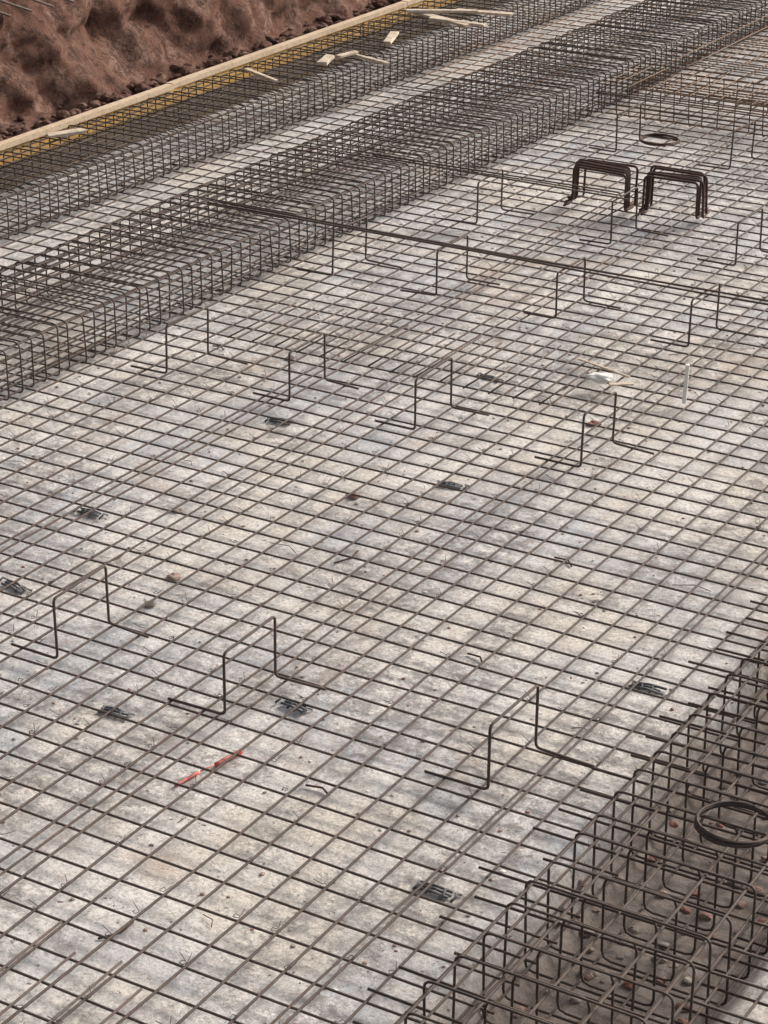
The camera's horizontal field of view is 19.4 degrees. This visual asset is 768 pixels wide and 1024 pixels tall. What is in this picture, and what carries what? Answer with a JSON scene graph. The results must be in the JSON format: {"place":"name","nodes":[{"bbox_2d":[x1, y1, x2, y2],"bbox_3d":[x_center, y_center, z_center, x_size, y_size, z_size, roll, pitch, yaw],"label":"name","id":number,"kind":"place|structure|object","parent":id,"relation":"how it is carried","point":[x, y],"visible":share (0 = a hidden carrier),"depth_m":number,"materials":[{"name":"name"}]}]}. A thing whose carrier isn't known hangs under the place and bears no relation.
{"place":"outdoors","nodes":[
{"label":"outdoors","id":0,"kind":"place"},
{"bbox_2d":[0,0,389,139],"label":"earth bank","id":1,"kind":"structure","parent":0,"point":[66,55],"depth_m":15.66,"materials":[{"name":"brown soil"}]},
{"bbox_2d":[0,0,74,16],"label":"exposed roots","id":2,"kind":"object","parent":1,"relation":"on","point":[24,8],"visible":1,"depth_m":14.56,"materials":[{"name":"wood"}]},
{"bbox_2d":[0,0,401,140],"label":"earth clods","id":3,"kind":"object","parent":1,"relation":"on","point":[186,69],"visible":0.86,"depth_m":15.72,"materials":[{"name":"brown soil"}]},
{"bbox_2d":[0,0,767,1023],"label":"concrete floor","id":4,"kind":"structure","parent":0,"point":[218,964],"depth_m":8.98,"materials":[{"name":"grey concrete"}]},
{"bbox_2d":[0,577,31,594],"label":"bar spacer","id":5,"kind":"object","parent":4,"relation":"on","point":[17,588],"visible":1,"depth_m":8.98,"materials":[{"name":"grey concrete"}]},
{"bbox_2d":[73,506,107,519],"bbox_3d":[-1.258,0.002,9.635,0.156,0.020,0.057,14,28,28],"label":"bar spacer","id":6,"kind":"object","parent":4,"relation":"on","point":[92,513],"visible":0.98,"depth_m":9.63,"materials":[{"name":"grey concrete"}]},
{"bbox_2d":[97,705,134,720],"bbox_3d":[-0.961,0.717,8.060,0.131,0.020,0.057,13,27,26],"label":"bar spacer","id":7,"kind":"object","parent":4,"relation":"on","point":[116,711],"visible":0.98,"depth_m":8.05,"materials":[{"name":"black plastic"}]},
{"bbox_2d":[174,750,243,786],"bbox_3d":[-0.600,0.878,7.717,0.020,0.023,0.309,22,32,40],"label":"red plastic strip","id":8,"kind":"object","parent":4,"relation":"on","point":[219,762],"visible":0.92,"depth_m":7.72,"materials":[{"name":"red plastic"}]},
{"bbox_2d":[0,0,503,190],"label":"ply","id":9,"kind":"object","parent":4,"relation":"on","point":[109,135],"visible":0.22,"depth_m":15.72,"materials":[{"name":"yellow wood"}]},
{"bbox_2d":[0,0,455,165],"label":"ply sheets","id":10,"kind":"object","parent":9,"relation":"on","point":[193,92],"visible":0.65,"depth_m":15.79,"materials":[{"name":"beige wood"}]},
{"bbox_2d":[0,0,422,150],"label":"top batten","id":11,"kind":"object","parent":10,"relation":"on","point":[110,107],"visible":1,"depth_m":15.57,"materials":[{"name":"beige wood"}]},
{"bbox_2d":[264,417,294,425],"bbox_3d":[-0.492,-0.430,10.584,0.138,0.020,0.060,9,26,20],"label":"bar spacer","id":12,"kind":"object","parent":4,"relation":"on","point":[275,421],"visible":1,"depth_m":10.57,"materials":[{"name":"grey concrete"}]},
{"bbox_2d":[275,695,312,714],"bbox_3d":[-0.326,0.694,8.111,0.144,0.020,0.058,20,31,37],"label":"bar spacer","id":13,"kind":"object","parent":4,"relation":"on","point":[287,703],"visible":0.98,"depth_m":8.10,"materials":[{"name":"black plastic"}]},
{"bbox_2d":[0,0,597,239],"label":"rebar beam cage","id":14,"kind":"object","parent":4,"relation":"on","point":[48,181],"visible":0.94,"depth_m":15.27,"materials":[{"name":"metal"}]},
{"bbox_2d":[46,128,87,137],"bbox_3d":[-2.000,-2.382,14.136,0.271,0.020,0.076,-15,28,-29],"label":"wood scrap","id":15,"kind":"object","parent":14,"relation":"on","point":[69,132],"visible":1,"depth_m":14.12,"materials":[{"name":"beige wood"}]},
{"bbox_2d":[244,68,277,82],"bbox_3d":[-0.849,-3.015,15.529,0.041,0.020,0.439,-15,29,-30],"label":"wood scrap","id":16,"kind":"object","parent":14,"relation":"on","point":[262,75],"visible":1,"depth_m":15.51,"materials":[{"name":"beige wood"}]},
{"bbox_2d":[317,54,334,65],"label":"wood scrap","id":17,"kind":"object","parent":14,"relation":"on","point":[326,59],"visible":1,"depth_m":15.88,"materials":[{"name":"beige wood"}]},
{"bbox_2d":[335,50,357,58],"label":"wood scrap","id":18,"kind":"object","parent":14,"relation":"on","point":[346,54],"visible":1,"depth_m":15.97,"materials":[{"name":"beige wood"}]},
{"bbox_2d":[352,54,389,64],"bbox_3d":[-0.095,-3.214,15.967,0.045,0.020,0.364,-20,31,-37],"label":"wood scrap","id":19,"kind":"object","parent":14,"relation":"on","point":[371,59],"visible":1,"depth_m":15.95,"materials":[{"name":"beige wood"}]},
{"bbox_2d":[383,31,398,44],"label":"wood scrap","id":20,"kind":"object","parent":14,"relation":"on","point":[391,37],"visible":1,"depth_m":16.54,"materials":[{"name":"beige wood"}]},
{"bbox_2d":[405,9,477,12],"bbox_3d":[0.442,-3.853,17.301,0.565,0.020,0.063,1,24,2],"label":"wood scrap","id":21,"kind":"object","parent":14,"relation":"on","point":[441,11],"visible":1,"depth_m":17.28,"materials":[{"name":"beige wood"}]},
{"bbox_2d":[412,13,472,27],"bbox_3d":[0.444,-3.760,17.156,0.077,0.022,0.642,-18,30,-35],"label":"wood scrap","id":22,"kind":"object","parent":14,"relation":"on","point":[428,15],"visible":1,"depth_m":17.16,"materials":[{"name":"beige wood"}]},
{"bbox_2d":[428,16,487,26],"bbox_3d":[0.557,-3.713,17.040,0.511,0.020,0.055,14,28,28],"label":"wood scrap","id":23,"kind":"object","parent":14,"relation":"on","point":[438,19],"visible":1,"depth_m":17.04,"materials":[{"name":"beige wood"}]},
{"bbox_2d":[458,8,513,16],"bbox_3d":[0.770,-3.853,17.348,0.472,0.020,0.080,8,26,18],"label":"wood scrap","id":24,"kind":"object","parent":14,"relation":"on","point":[494,13],"visible":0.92,"depth_m":17.30,"materials":[{"name":"beige wood"}]},
{"bbox_2d":[0,83,767,1023],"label":"rebar mesh","id":25,"kind":"object","parent":4,"relation":"on","point":[236,921],"visible":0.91,"depth_m":9.49,"materials":[{"name":"metal"}]},
{"bbox_2d":[11,565,148,658],"bbox_3d":[-1.139,0.375,8.414,0.491,0.265,0.205,-11,27,-23],"label":"rebar chair","id":26,"kind":"object","parent":25,"relation":"on","point":[54,613],"visible":1,"depth_m":8.41,"materials":[{"name":"metal"}]},
{"bbox_2d":[131,307,247,373],"bbox_3d":[-0.969,-0.849,11.106,0.556,0.265,0.205,-9,26,-19],"label":"rebar chair","id":27,"kind":"object","parent":25,"relation":"on","point":[166,344],"visible":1,"depth_m":11.10,"materials":[{"name":"metal"}]},
{"bbox_2d":[168,616,325,714],"bbox_3d":[-0.483,0.548,8.029,0.552,0.267,0.215,-10,26,-21],"label":"rebar chair","id":28,"kind":"object","parent":25,"relation":"on","point":[226,651],"visible":1,"depth_m":8.03,"materials":[{"name":"metal"}]},
{"bbox_2d":[253,332,358,401],"bbox_3d":[-0.371,-0.695,10.767,0.484,0.265,0.205,-12,27,-24],"label":"rebar chair","id":29,"kind":"object","parent":25,"relation":"on","point":[289,374],"visible":1,"depth_m":10.76,"materials":[{"name":"metal"}]},
{"bbox_2d":[297,216,401,275],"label":"rebar chair","id":30,"kind":"object","parent":25,"relation":"on","point":[351,223],"visible":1,"depth_m":12.48,"materials":[{"name":"metal"}]},
{"bbox_2d":[0,129,767,1023],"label":"tie wire","id":31,"kind":"object","parent":25,"relation":"on","point":[512,455],"visible":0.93,"depth_m":9.44,"materials":[{"name":"metal"}]},
{"bbox_2d":[375,357,488,429],"bbox_3d":[0.234,-0.551,10.443,0.523,0.270,0.202,-11,27,-22],"label":"rebar chair","id":32,"kind":"object","parent":25,"relation":"on","point":[415,390],"visible":1,"depth_m":10.44,"materials":[{"name":"metal"}]},
{"bbox_2d":[400,235,499,295],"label":"rebar chair","id":33,"kind":"object","parent":25,"relation":"on","point":[443,247],"visible":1,"depth_m":12.16,"materials":[{"name":"metal"}]},
{"bbox_2d":[441,169,534,223],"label":"rebar chair","id":34,"kind":"object","parent":25,"relation":"on","point":[485,178],"visible":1,"depth_m":13.36,"materials":[{"name":"metal"}]},
{"bbox_2d":[424,685,594,789],"bbox_3d":[0.430,0.759,7.566,0.554,0.266,0.212,-9,26,-20],"label":"rebar chair","id":35,"kind":"object","parent":25,"relation":"on","point":[512,706],"visible":1,"depth_m":7.57,"materials":[{"name":"metal"}]},
{"bbox_2d":[352,600,767,1023],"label":"lap bar","id":36,"kind":"object","parent":25,"relation":"on","point":[641,862],"visible":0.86,"depth_m":7.03,"materials":[{"name":"metal"}]},
{"bbox_2d":[524,257,620,318],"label":"rebar chair","id":37,"kind":"object","parent":25,"relation":"on","point":[556,297],"visible":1,"depth_m":11.84,"materials":[{"name":"metal"}]},
{"bbox_2d":[534,392,653,467],"bbox_3d":[0.949,-0.367,10.046,0.516,0.265,0.204,-10,26,-21],"label":"rebar chair","id":38,"kind":"object","parent":25,"relation":"on","point":[582,435],"visible":1,"depth_m":10.05,"materials":[{"name":"metal"}]},
{"bbox_2d":[586,372,612,383],"bbox_3d":[1.047,-0.655,10.930,0.135,0.050,0.093,6,25,13],"label":"plaster lump","id":39,"kind":"object","parent":25,"relation":"on","point":[600,378],"visible":1,"depth_m":10.90,"materials":[{"name":"white paint"}]},
{"bbox_2d":[563,159,644,210],"bbox_3d":[1.333,-1.984,13.609,0.458,0.254,0.241,8,26,17],"label":"rebar chair stack","id":40,"kind":"object","parent":25,"relation":"on","point":[616,168],"visible":0.97,"depth_m":13.57,"materials":[{"name":"metal"}]},
{"bbox_2d":[578,358,629,377],"bbox_3d":[1.086,-0.712,11.082,0.024,0.010,0.353,-20,31,-37],"label":"wood scrap","id":41,"kind":"object","parent":25,"relation":"on","point":[606,368],"visible":1,"depth_m":11.07,"materials":[{"name":"beige wood"}]},
{"bbox_2d":[608,382,633,385],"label":"wood scrap","id":42,"kind":"object","parent":25,"relation":"on","point":[620,383],"visible":1,"depth_m":10.88,"materials":[{"name":"beige wood"}]},
{"bbox_2d":[579,187,667,243],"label":"rebar chair","id":43,"kind":"object","parent":25,"relation":"on","point":[626,193],"visible":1,"depth_m":13.00,"materials":[{"name":"metal"}]},
{"bbox_2d":[589,103,664,151],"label":"rebar chair","id":44,"kind":"object","parent":25,"relation":"on","point":[617,128],"visible":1,"depth_m":14.75,"materials":[{"name":"metal"}]},
{"bbox_2d":[639,133,680,145],"bbox_3d":[1.830,-2.465,14.911,0.278,0.028,0.267,14,28,28],"label":"wire coil","id":45,"kind":"object","parent":25,"relation":"on","point":[661,135],"visible":1,"depth_m":14.94,"materials":[{"name":"metal"}]},
{"bbox_2d":[635,165,710,218],"bbox_3d":[1.738,-1.912,13.443,0.438,0.261,0.247,5,25,11],"label":"rebar chair stack","id":46,"kind":"object","parent":25,"relation":"on","point":[690,176],"visible":1,"depth_m":13.40,"materials":[{"name":"metal"}]},
{"bbox_2d":[650,283,759,346],"bbox_3d":[1.641,-1.005,11.448,0.541,0.265,0.196,-10,26,-21],"label":"rebar chair","id":47,"kind":"object","parent":25,"relation":"on","point":[717,312],"visible":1,"depth_m":11.46,"materials":[{"name":"metal"}]},
{"bbox_2d":[696,120,767,169],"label":"rebar chair","id":48,"kind":"object","parent":25,"relation":"on","point":[754,121],"visible":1,"depth_m":14.40,"materials":[{"name":"metal"}]},
{"bbox_2d":[697,208,767,265],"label":"rebar chair","id":49,"kind":"object","parent":25,"relation":"on","point":[746,217],"visible":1,"depth_m":12.61,"materials":[{"name":"metal"}]},
{"bbox_2d":[0,0,767,400],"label":"rebar beam cage","id":50,"kind":"object","parent":4,"relation":"on","point":[560,64],"visible":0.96,"depth_m":13.62,"materials":[{"name":"metal"}]},
{"bbox_2d":[207,153,767,304],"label":"support bar","id":51,"kind":"object","parent":50,"relation":"on","point":[535,261],"visible":1,"depth_m":12.20,"materials":[{"name":"metal"}]},
{"bbox_2d":[0,160,767,939],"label":"wire offcuts","id":52,"kind":"object","parent":4,"relation":"on","point":[338,562],"visible":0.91,"depth_m":9.19,"materials":[{"name":"metal"}]},
{"bbox_2d":[0,131,767,1023],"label":"rubble","id":53,"kind":"object","parent":4,"relation":"on","point":[594,909],"visible":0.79,"depth_m":7.32,"materials":[{"name":"stone"}]},
{"bbox_2d":[108,197,744,989],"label":"plaster crumbs","id":54,"kind":"object","parent":4,"relation":"on","point":[344,479],"visible":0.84,"depth_m":9.23,"materials":[{"name":"white"}]},
{"bbox_2d":[412,879,461,902],"bbox_3d":[0.167,1.184,7.034,0.154,0.020,0.057,14,28,29],"label":"bar spacer","id":55,"kind":"object","parent":4,"relation":"on","point":[443,893],"visible":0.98,"depth_m":7.03,"materials":[{"name":"black plastic"}]},
{"bbox_2d":[437,480,468,489],"bbox_3d":[0.300,-0.119,9.900,0.144,0.020,0.057,8,26,17],"label":"bar spacer","id":56,"kind":"object","parent":4,"relation":"on","point":[452,484],"visible":0.94,"depth_m":9.89,"materials":[{"name":"grey concrete"}]},
{"bbox_2d":[476,372,503,382],"bbox_3d":[0.519,-0.662,11.094,0.147,0.020,0.057,19,31,36],"label":"bar spacer","id":57,"kind":"object","parent":4,"relation":"on","point":[487,376],"visible":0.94,"depth_m":11.09,"materials":[{"name":"grey concrete"}]},
{"bbox_2d":[379,0,767,111],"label":"rebar mesh","id":58,"kind":"object","parent":4,"relation":"on","point":[724,62],"visible":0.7,"depth_m":17.03,"materials":[{"name":"metal"}]},
{"bbox_2d":[396,640,767,1023],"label":"rebar beam cage","id":59,"kind":"object","parent":4,"relation":"on","point":[626,883],"visible":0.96,"depth_m":6.85,"materials":[{"name":"metal"}]},
{"bbox_2d":[694,801,767,847],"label":"wire coil","id":60,"kind":"object","parent":59,"relation":"on","point":[702,831],"visible":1,"depth_m":6.93,"materials":[{"name":"metal"}]},
{"bbox_2d":[628,680,674,695],"bbox_3d":[0.978,0.644,8.222,0.164,0.020,0.057,12,27,24],"label":"bar spacer","id":61,"kind":"object","parent":4,"relation":"on","point":[649,687],"visible":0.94,"depth_m":8.22,"materials":[{"name":"black plastic"}]},
{"bbox_2d":[595,66,767,136],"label":"rebar beam cage","id":62,"kind":"object","parent":4,"relation":"on","point":[702,117],"visible":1,"depth_m":15.60,"materials":[{"name":"metal"}]},
{"bbox_2d":[682,364,689,403],"bbox_3d":[1.439,-0.611,10.724,0.018,0.200,0.018,8,28,12],"label":"wooden stake","id":63,"kind":"object","parent":4,"relation":"on","point":[686,377],"visible":1,"depth_m":10.71,"materials":[{"name":"white paint"}]}
]}

